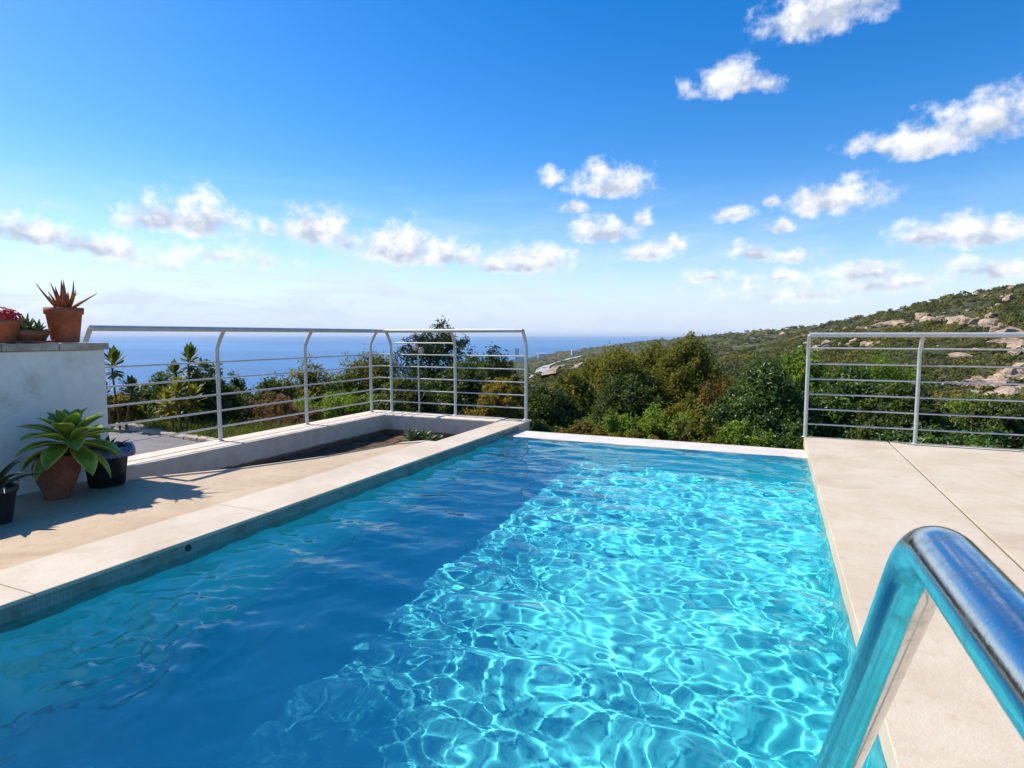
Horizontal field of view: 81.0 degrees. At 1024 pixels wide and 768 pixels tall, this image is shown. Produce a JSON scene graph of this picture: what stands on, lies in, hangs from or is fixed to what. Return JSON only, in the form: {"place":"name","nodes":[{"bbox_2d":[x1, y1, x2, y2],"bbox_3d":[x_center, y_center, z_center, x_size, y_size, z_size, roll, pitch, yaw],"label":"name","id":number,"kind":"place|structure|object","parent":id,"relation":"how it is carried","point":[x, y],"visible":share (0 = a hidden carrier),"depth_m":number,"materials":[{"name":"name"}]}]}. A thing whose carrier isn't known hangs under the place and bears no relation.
{"place":"outdoors","nodes":[
{"label":"outdoors","id":0,"kind":"place"},
{"bbox_2d":[108,427,199,454],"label":"path","id":1,"kind":"structure","parent":0,"point":[152,445],"depth_m":7.18,"materials":[{"name":"grey concrete"}]},
{"bbox_2d":[0,443,417,569],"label":"terrace","id":2,"kind":"structure","parent":0,"point":[38,526],"depth_m":3.67,"materials":[{"name":"stone"}]},
{"bbox_2d":[0,458,40,524],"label":"potted plant","id":3,"kind":"object","parent":2,"relation":"on","point":[9,488],"visible":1,"depth_m":3.27,"materials":[{"name":"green plant"}]},
{"bbox_2d":[0,342,108,495],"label":"garden wall","id":4,"kind":"structure","parent":2,"relation":"on","point":[38,380],"depth_m":3.95,"materials":[{"name":"white paint"}]},
{"bbox_2d":[0,306,22,342],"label":"potted flower","id":5,"kind":"object","parent":4,"relation":"on","point":[10,323],"visible":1,"depth_m":3.82,"materials":[{"name":"orange ceramic"}]},
{"bbox_2d":[14,313,54,342],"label":"potted succulent","id":6,"kind":"object","parent":4,"relation":"on","point":[30,332],"visible":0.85,"depth_m":3.96,"materials":[{"name":"brown ceramic"}]},
{"bbox_2d":[36,279,96,342],"bbox_3d":[-3.105,-0.512,4.195,0.252,0.443,0.333,4,6,38],"label":"potted aloe","id":7,"kind":"object","parent":4,"relation":"on","point":[63,314],"visible":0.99,"depth_m":4.13,"materials":[{"name":"ceramic"}]},
{"bbox_2d":[15,407,122,499],"bbox_3d":[-2.796,0.433,3.771,0.576,0.574,0.591,2,5,24],"label":"potted succulent","id":8,"kind":"object","parent":2,"relation":"on","point":[57,466],"visible":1,"depth_m":3.72,"materials":[{"name":"green plant"}]},
{"bbox_2d":[85,435,135,488],"bbox_3d":[-2.785,0.526,4.110,0.356,0.334,0.362,2,5,24],"label":"plant pot","id":9,"kind":"object","parent":2,"relation":"on","point":[99,478],"visible":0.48,"depth_m":4.04,"materials":[{"name":"black plastic"}]},
{"bbox_2d":[128,440,426,480],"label":"kerb","id":10,"kind":"structure","parent":2,"relation":"on","point":[192,473],"depth_m":4.66,"materials":[{"name":"stone"}]},
{"bbox_2d":[126,410,506,480],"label":"planter wall","id":11,"kind":"structure","parent":2,"relation":"on","point":[252,449],"depth_m":6.22,"materials":[{"name":"white paint"}]},
{"bbox_2d":[83,325,527,442],"bbox_3d":[-1.548,-0.011,5.867,2.184,1.083,3.784,2,5,24],"label":"metal railing","id":12,"kind":"object","parent":11,"relation":"on","point":[91,328],"visible":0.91,"depth_m":6.72,"materials":[{"name":"metal"}]},
{"bbox_2d":[259,433,406,464],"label":"soil","id":13,"kind":"structure","parent":11,"relation":"in","point":[375,441],"depth_m":6.81,"materials":[{"name":"brown soil"}]},
{"bbox_2d":[399,428,430,441],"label":"rosette plant","id":14,"kind":"object","parent":13,"relation":"on","point":[411,435],"visible":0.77,"depth_m":6.74,"materials":[{"name":"green plant"}]},
{"bbox_2d":[423,433,444,440],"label":"rosette plant","id":15,"kind":"object","parent":13,"relation":"on","point":[431,437],"visible":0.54,"depth_m":6.69,"materials":[{"name":"green plant"}]},
{"bbox_2d":[47,336,683,394],"bbox_3d":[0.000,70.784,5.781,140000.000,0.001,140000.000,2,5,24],"label":"sea","id":16,"kind":"structure","parent":0,"point":[138,350],"depth_m":3167.07,"materials":[{"name":"blue liquid"}]},
{"bbox_2d":[0,436,886,767],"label":"pool water","id":17,"kind":"structure","parent":0,"point":[516,602],"depth_m":2.23,"materials":[{"name":"blue liquid"}]},
{"bbox_2d":[0,0,1023,335],"label":"sky","id":18,"kind":"structure","parent":0,"point":[536,167],"materials":[{"name":"blue"}]},
{"bbox_2d":[541,364,564,375],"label":"embankment","id":19,"kind":"structure","parent":0,"point":[548,371],"depth_m":296.26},
{"bbox_2d":[529,355,582,377],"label":"road","id":20,"kind":"structure","parent":0,"point":[542,368],"depth_m":706.71,"materials":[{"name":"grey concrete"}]},
{"bbox_2d":[310,283,1023,412],"bbox_3d":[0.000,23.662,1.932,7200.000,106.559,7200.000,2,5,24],"label":"terrain","id":21,"kind":"structure","parent":0,"point":[594,350],"depth_m":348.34,"materials":[{"name":"green plant"}]},
{"bbox_2d":[107,392,144,424],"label":"dry bush","id":22,"kind":"object","parent":21,"relation":"on","point":[122,409],"visible":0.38,"depth_m":8.45,"materials":[{"name":"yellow plant"}]},
{"bbox_2d":[140,369,173,391],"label":"evergreen bush","id":23,"kind":"object","parent":21,"relation":"on","point":[160,375],"visible":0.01,"depth_m":9.85,"materials":[{"name":"green plant"}]},
{"bbox_2d":[109,422,217,442],"bbox_3d":[-6.075,0.701,8.768,6.326,0.414,0.153,3,6,33],"label":"stone edging","id":24,"kind":"object","parent":21,"relation":"on","point":[156,431],"visible":0.11,"depth_m":7.62,"materials":[{"name":"beige stone"}]},
{"bbox_2d":[150,358,252,423],"bbox_3d":[-4.436,0.583,8.761,1.604,1.958,1.577,-2,5,-21],"label":"evergreen bush","id":25,"kind":"object","parent":21,"relation":"on","point":[228,401],"visible":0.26,"depth_m":8.59,"materials":[{"name":"green plant"}]},
{"bbox_2d":[225,370,253,397],"bbox_3d":[-5.845,0.893,12.851,1.088,2.391,1.016,0,5,-5],"label":"evergreen tree","id":26,"kind":"object","parent":21,"relation":"on","point":[240,385],"visible":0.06,"depth_m":12.73,"materials":[{"name":"green plant"}]},
{"bbox_2d":[277,353,346,405],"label":"evergreen bush","id":27,"kind":"object","parent":21,"relation":"on","point":[319,389],"visible":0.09,"depth_m":12.25,"materials":[{"name":"green plant"}]},
{"bbox_2d":[279,385,380,419],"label":"evergreen bush","id":28,"kind":"object","parent":21,"relation":"on","point":[348,399],"visible":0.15,"depth_m":9.16,"materials":[{"name":"green plant"}]},
{"bbox_2d":[326,367,368,395],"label":"evergreen bush","id":29,"kind":"object","parent":21,"relation":"on","point":[346,384],"visible":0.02,"depth_m":13.94,"materials":[{"name":"green plant"}]},
{"bbox_2d":[331,344,402,397],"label":"evergreen bush","id":30,"kind":"object","parent":21,"relation":"on","point":[364,372],"visible":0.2,"depth_m":14.37,"materials":[{"name":"green plant"}]},
{"bbox_2d":[373,369,445,413],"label":"evergreen bush","id":31,"kind":"object","parent":21,"relation":"on","point":[406,384],"visible":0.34,"depth_m":8.75,"materials":[{"name":"green plant"}]},
{"bbox_2d":[412,344,423,412],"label":"flower stalk","id":32,"kind":"object","parent":21,"relation":"on","point":[416,348],"visible":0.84,"depth_m":7.90,"materials":[{"name":"plant"}]},
{"bbox_2d":[357,315,539,420],"bbox_3d":[-1.761,0.484,12.914,4.541,3.941,4.614,-2,5,-23],"label":"pine tree","id":33,"kind":"object","parent":21,"relation":"on","point":[432,349],"visible":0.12,"depth_m":12.63,"materials":[{"name":"green plant"}]},
{"bbox_2d":[420,352,492,414],"bbox_3d":[-0.922,0.698,10.620,2.164,2.549,1.970,-1,5,-12],"label":"evergreen bush","id":34,"kind":"object","parent":21,"relation":"on","point":[462,386],"visible":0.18,"depth_m":10.24,"materials":[{"name":"green plant"}]},
{"bbox_2d":[436,341,522,402],"bbox_3d":[-0.892,0.486,14.632,2.854,3.062,2.511,2,5,24],"label":"evergreen tree","id":35,"kind":"object","parent":21,"relation":"on","point":[495,373],"visible":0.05,"depth_m":14.12,"materials":[{"name":"green plant"}]},
{"bbox_2d":[463,372,533,423],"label":"dry bush","id":36,"kind":"object","parent":21,"relation":"on","point":[503,400],"visible":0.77,"depth_m":8.08,"materials":[{"name":"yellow plant"}]},
{"bbox_2d":[515,348,524,362],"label":"building","id":37,"kind":"structure","parent":21,"relation":"on","point":[519,359],"depth_m":1243.37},
{"bbox_2d":[523,383,587,429],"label":"evergreen bush","id":38,"kind":"object","parent":21,"relation":"on","point":[557,407],"visible":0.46,"depth_m":13.24,"materials":[{"name":"green plant"}]},
{"bbox_2d":[529,412,589,433],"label":"shrub","id":39,"kind":"object","parent":21,"relation":"on","point":[538,426],"visible":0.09,"depth_m":8.25,"materials":[{"name":"green plant"}]},
{"bbox_2d":[549,368,600,420],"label":"evergreen bush","id":40,"kind":"object","parent":21,"relation":"on","point":[582,391],"visible":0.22,"depth_m":18.69,"materials":[{"name":"green plant"}]},
{"bbox_2d":[571,350,580,354],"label":"building","id":41,"kind":"structure","parent":21,"relation":"on","point":[573,352],"depth_m":1088.41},
{"bbox_2d":[559,420,606,435],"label":"shrub","id":42,"kind":"object","parent":21,"relation":"on","point":[584,428],"visible":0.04,"depth_m":7.81,"materials":[{"name":"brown plant"}]},
{"bbox_2d":[582,411,643,435],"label":"shrub","id":43,"kind":"object","parent":21,"relation":"on","point":[611,424],"visible":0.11,"depth_m":8.30,"materials":[{"name":"green plant"}]},
{"bbox_2d":[571,339,668,415],"bbox_3d":[3.955,0.624,23.733,5.044,4.812,4.658,2,5,24],"label":"evergreen tree","id":44,"kind":"object","parent":21,"relation":"on","point":[618,362],"visible":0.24,"depth_m":23.20,"materials":[{"name":"green plant"}]},
{"bbox_2d":[580,372,666,426],"bbox_3d":[2.768,1.080,14.449,2.521,2.722,2.313,-3,5,-29],"label":"evergreen bush","id":45,"kind":"object","parent":21,"relation":"on","point":[626,395],"visible":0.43,"depth_m":14.00,"materials":[{"name":"green plant"}]},
{"bbox_2d":[604,422,659,439],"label":"shrub","id":46,"kind":"object","parent":21,"relation":"on","point":[638,433],"visible":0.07,"depth_m":7.76,"materials":[{"name":"green plant"}]},
{"bbox_2d":[628,337,670,380],"bbox_3d":[6.898,0.224,29.357,3.976,5.010,4.303,-4,6,-43],"label":"evergreen tree","id":47,"kind":"object","parent":21,"relation":"on","point":[648,357],"visible":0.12,"depth_m":28.90,"materials":[{"name":"green plant"}]},
{"bbox_2d":[615,402,696,440],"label":"shrub","id":48,"kind":"object","parent":21,"relation":"on","point":[654,423],"visible":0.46,"depth_m":8.38,"materials":[{"name":"green plant"}]},
{"bbox_2d":[654,392,715,425],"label":"evergreen bush","id":49,"kind":"object","parent":21,"relation":"on","point":[688,406],"visible":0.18,"depth_m":10.51,"materials":[{"name":"green plant"}]},
{"bbox_2d":[651,330,729,411],"bbox_3d":[7.024,0.475,24.079,4.110,5.280,3.666,2,5,24],"label":"evergreen tree","id":50,"kind":"object","parent":21,"relation":"on","point":[686,367],"visible":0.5,"depth_m":23.47,"materials":[{"name":"green plant"}]},
{"bbox_2d":[664,415,733,443],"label":"shrub","id":51,"kind":"object","parent":21,"relation":"on","point":[694,431],"visible":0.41,"depth_m":7.95,"materials":[{"name":"green plant"}]},
{"bbox_2d":[693,373,745,410],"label":"dry bush","id":52,"kind":"object","parent":21,"relation":"on","point":[715,391],"visible":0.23,"depth_m":12.18,"materials":[{"name":"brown plant"}]},
{"bbox_2d":[711,420,780,447],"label":"shrub","id":53,"kind":"object","parent":21,"relation":"on","point":[737,434],"visible":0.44,"depth_m":7.41,"materials":[{"name":"green plant"}]},
{"bbox_2d":[699,351,827,441],"bbox_3d":[4.142,1.000,9.775,1.938,3.051,1.988,-1,5,-18],"label":"mastic bush","id":54,"kind":"object","parent":21,"relation":"on","point":[768,399],"visible":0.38,"depth_m":9.44,"materials":[{"name":"green plant"}]},
{"bbox_2d":[752,417,813,449],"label":"shrub","id":55,"kind":"object","parent":21,"relation":"on","point":[795,440],"visible":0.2,"depth_m":7.50,"materials":[{"name":"green plant"}]},
{"bbox_2d":[780,341,835,399],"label":"mastic bush","id":56,"kind":"object","parent":21,"relation":"on","point":[797,370],"visible":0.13,"depth_m":11.89,"materials":[{"name":"green plant"}]},
{"bbox_2d":[817,341,831,349],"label":"rock","id":57,"kind":"object","parent":21,"relation":"on","point":[824,344],"visible":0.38,"depth_m":259.17,"materials":[{"name":"stone"}]},
{"bbox_2d":[798,359,892,438],"bbox_3d":[5.406,1.062,9.705,1.995,2.925,2.023,-1,5,-15],"label":"mastic bush","id":58,"kind":"object","parent":21,"relation":"on","point":[844,402],"visible":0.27,"depth_m":9.40,"materials":[{"name":"green plant"}]},
{"bbox_2d":[832,344,946,412],"bbox_3d":[7.820,0.891,12.905,2.689,3.507,2.391,2,5,24],"label":"mastic bush","id":59,"kind":"object","parent":21,"relation":"on","point":[890,373],"visible":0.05,"depth_m":12.56,"materials":[{"name":"green plant"}]},
{"bbox_2d":[846,377,964,440],"bbox_3d":[5.228,1.252,8.012,1.515,2.739,1.613,-1,5,-17],"label":"mastic bush","id":60,"kind":"object","parent":21,"relation":"on","point":[891,405],"visible":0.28,"depth_m":7.82,"materials":[{"name":"green plant"}]},
{"bbox_2d":[915,313,930,319],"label":"rock","id":61,"kind":"object","parent":21,"relation":"on","point":[919,316],"visible":0.42,"depth_m":265.43,"materials":[{"name":"stone"}]},
{"bbox_2d":[870,420,1019,448],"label":"mastic bush","id":62,"kind":"object","parent":21,"relation":"on","point":[932,437],"visible":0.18,"depth_m":6.87,"materials":[{"name":"green plant"}]},
{"bbox_2d":[941,381,959,386],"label":"rock","id":63,"kind":"object","parent":21,"relation":"on","point":[951,383],"visible":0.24,"depth_m":103.55,"materials":[{"name":"stone"}]},
{"bbox_2d":[948,315,964,320],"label":"rock","id":64,"kind":"object","parent":21,"relation":"on","point":[952,318],"visible":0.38,"depth_m":210.12,"materials":[{"name":"stone"}]},
{"bbox_2d":[948,352,971,357],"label":"rock","id":65,"kind":"object","parent":21,"relation":"on","point":[955,354],"visible":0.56,"depth_m":147.02,"materials":[{"name":"stone"}]},
{"bbox_2d":[927,390,1000,421],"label":"mastic bush","id":66,"kind":"object","parent":21,"relation":"on","point":[952,404],"visible":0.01,"depth_m":8.98,"materials":[{"name":"green plant"}]},
{"bbox_2d":[958,318,970,325],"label":"rock","id":67,"kind":"object","parent":21,"relation":"on","point":[964,321],"visible":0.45,"depth_m":189.99,"materials":[{"name":"stone"}]},
{"bbox_2d":[959,378,984,387],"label":"rock","id":68,"kind":"object","parent":21,"relation":"on","point":[969,380],"visible":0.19,"depth_m":100.06,"materials":[{"name":"stone"}]},
{"bbox_2d":[968,317,983,325],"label":"rock","id":69,"kind":"object","parent":21,"relation":"on","point":[973,320],"visible":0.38,"depth_m":185.82,"materials":[{"name":"stone"}]},
{"bbox_2d":[941,392,1023,449],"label":"mastic bush","id":70,"kind":"object","parent":21,"relation":"on","point":[1014,409],"visible":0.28,"depth_m":8.07,"materials":[{"name":"green plant"}]},
{"bbox_2d":[975,384,996,390],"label":"rock","id":71,"kind":"object","parent":21,"relation":"on","point":[978,385],"visible":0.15,"depth_m":96.75,"materials":[{"name":"stone"}]},
{"bbox_2d":[978,318,998,327],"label":"rock","id":72,"kind":"object","parent":21,"relation":"on","point":[984,321],"visible":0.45,"depth_m":178.94,"materials":[{"name":"stone"}]},
{"bbox_2d":[984,312,996,317],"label":"rock","id":73,"kind":"object","parent":21,"relation":"on","point":[991,314],"visible":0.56,"depth_m":193.08,"materials":[{"name":"stone"}]},
{"bbox_2d":[989,326,998,331],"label":"rock","id":74,"kind":"object","parent":21,"relation":"on","point":[993,329],"visible":0.38,"depth_m":167.12,"materials":[{"name":"stone"}]},
{"bbox_2d":[983,380,1009,386],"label":"rock","id":75,"kind":"object","parent":21,"relation":"on","point":[992,381],"visible":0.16,"depth_m":96.58,"materials":[{"name":"stone"}]},
{"bbox_2d":[985,377,1008,379],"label":"rock","id":76,"kind":"object","parent":21,"relation":"on","point":[1001,378],"visible":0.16,"depth_m":106.59,"materials":[{"name":"stone"}]},
{"bbox_2d":[986,338,1017,346],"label":"rock","id":77,"kind":"object","parent":21,"relation":"on","point":[998,341],"visible":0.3,"depth_m":149.64,"materials":[{"name":"stone"}]},
{"bbox_2d":[989,329,1016,338],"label":"rock","id":78,"kind":"object","parent":21,"relation":"on","point":[1006,330],"visible":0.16,"depth_m":156.72,"materials":[{"name":"stone"}]},
{"bbox_2d":[993,379,1015,385],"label":"rock","id":79,"kind":"object","parent":21,"relation":"on","point":[1009,381],"visible":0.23,"depth_m":100.23,"materials":[{"name":"stone"}]},
{"bbox_2d":[993,368,1017,377],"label":"rock","id":80,"kind":"object","parent":21,"relation":"on","point":[1006,372],"visible":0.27,"depth_m":111.05,"materials":[{"name":"stone"}]},
{"bbox_2d":[996,325,1015,330],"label":"rock","id":81,"kind":"object","parent":21,"relation":"on","point":[1001,326],"visible":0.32,"depth_m":163.28,"materials":[{"name":"stone"}]},
{"bbox_2d":[1002,294,1014,300],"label":"rock","id":82,"kind":"object","parent":21,"relation":"on","point":[1008,297],"visible":0.59,"depth_m":230.46,"materials":[{"name":"stone"}]},
{"bbox_2d":[994,386,1023,394],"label":"rock","id":83,"kind":"object","parent":21,"relation":"on","point":[1007,390],"visible":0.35,"depth_m":87.23,"materials":[{"name":"stone"}]},
{"bbox_2d":[1006,340,1018,348],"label":"rock","id":84,"kind":"object","parent":21,"relation":"on","point":[1010,343],"visible":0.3,"depth_m":143.53,"materials":[{"name":"stone"}]},
{"bbox_2d":[1008,351,1021,355],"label":"rock","id":85,"kind":"object","parent":21,"relation":"on","point":[1017,353],"visible":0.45,"depth_m":134.57,"materials":[{"name":"stone"}]},
{"bbox_2d":[1007,374,1023,379],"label":"rock","id":86,"kind":"object","parent":21,"relation":"on","point":[1017,376],"visible":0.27,"depth_m":108.95,"materials":[{"name":"stone"}]},
{"bbox_2d":[1011,343,1023,348],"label":"rock","id":87,"kind":"object","parent":21,"relation":"on","point":[1015,345],"visible":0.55,"depth_m":140.68,"materials":[{"name":"stone"}]},
{"bbox_2d":[1012,362,1023,370],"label":"rock","id":88,"kind":"object","parent":21,"relation":"on","point":[1021,364],"visible":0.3,"depth_m":118.07,"materials":[{"name":"stone"}]},
{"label":"terrace base","id":89,"kind":"structure","parent":21,"relation":"on","visible":0},
{"bbox_2d":[803,437,1023,767],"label":"terrace","id":90,"kind":"structure","parent":89,"relation":"on","point":[877,500],"depth_m":3.05,"materials":[{"name":"beige stone"}]},
{"bbox_2d":[802,332,1023,443],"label":"metal railing","id":91,"kind":"object","parent":90,"relation":"on","point":[922,336],"visible":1,"depth_m":5.59,"materials":[{"name":"metal"}]},
{"bbox_2d":[889,443,1023,570],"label":"terrace joint","id":92,"kind":"object","parent":90,"relation":"attached to","point":[964,514],"visible":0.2,"depth_m":3.40,"materials":[{"name":"grey concrete"}]},
{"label":"pool basin","id":93,"kind":"structure","parent":21,"relation":"in","visible":0},
{"bbox_2d":[0,426,518,624],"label":"pool wall","id":94,"kind":"structure","parent":93,"relation":"attached to","point":[24,609],"depth_m":3.07,"materials":[{"name":"blue tile"}]},
{"bbox_2d":[519,423,528,430],"bbox_3d":[-1.546,0.980,3.724,0.375,0.480,7.918,2,5,24],"label":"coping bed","id":95,"kind":"object","parent":93,"relation":"on","point":[524,427],"depth_m":7.11,"materials":[{"name":"grey concrete"}]},
{"bbox_2d":[0,419,531,609],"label":"coping","id":96,"kind":"object","parent":95,"relation":"on","point":[24,582],"visible":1,"depth_m":3.22,"materials":[{"name":"stone"}]},
{"bbox_2d":[506,430,806,458],"bbox_3d":[1.371,0.654,6.170,2.992,0.112,0.410,2,5,24],"label":"pool rim","id":97,"kind":"object","parent":93,"relation":"on","point":[795,453],"visible":0.33,"depth_m":6.04,"materials":[{"name":"white paint"}]},
{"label":"ground","id":98,"kind":"structure","parent":0,"visible":0},
{"bbox_2d":[104,345,146,429],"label":"tall succulent","id":99,"kind":"object","parent":98,"relation":"on","point":[113,356],"visible":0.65,"depth_m":8.01,"materials":[{"name":"green plant"}]},
{"bbox_2d":[112,378,171,420],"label":"evergreen bush","id":100,"kind":"object","parent":98,"relation":"on","point":[151,395],"visible":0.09,"depth_m":8.85,"materials":[{"name":"green plant"}]},
{"bbox_2d":[155,374,207,431],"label":"tall succulent","id":101,"kind":"object","parent":98,"relation":"on","point":[192,390],"visible":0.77,"depth_m":7.78,"materials":[{"name":"green plant"}]},
{"bbox_2d":[165,342,205,423],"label":"tall succulent","id":102,"kind":"object","parent":98,"relation":"on","point":[190,350],"visible":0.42,"depth_m":8.27,"materials":[{"name":"green plant"}]},
{"bbox_2d":[116,394,345,437],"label":"grass","id":103,"kind":"structure","parent":98,"relation":"on","point":[233,431],"depth_m":7.95,"materials":[{"name":"green plant"}]},
{"bbox_2d":[237,372,303,413],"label":"evergreen bush","id":104,"kind":"object","parent":98,"relation":"on","point":[272,382],"visible":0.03,"depth_m":10.55,"materials":[{"name":"green plant"}]},
{"bbox_2d":[234,390,320,426],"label":"dry bush","id":105,"kind":"object","parent":98,"relation":"on","point":[285,408],"visible":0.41,"depth_m":8.70,"materials":[{"name":"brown plant"}]},
{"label":"terrace","id":106,"kind":"structure","parent":0,"visible":0},
{"bbox_2d":[814,525,1023,767],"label":"pool handrail","id":107,"kind":"object","parent":106,"relation":"attached to","point":[972,591],"visible":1,"depth_m":0.43,"materials":[{"name":"silver metal"}]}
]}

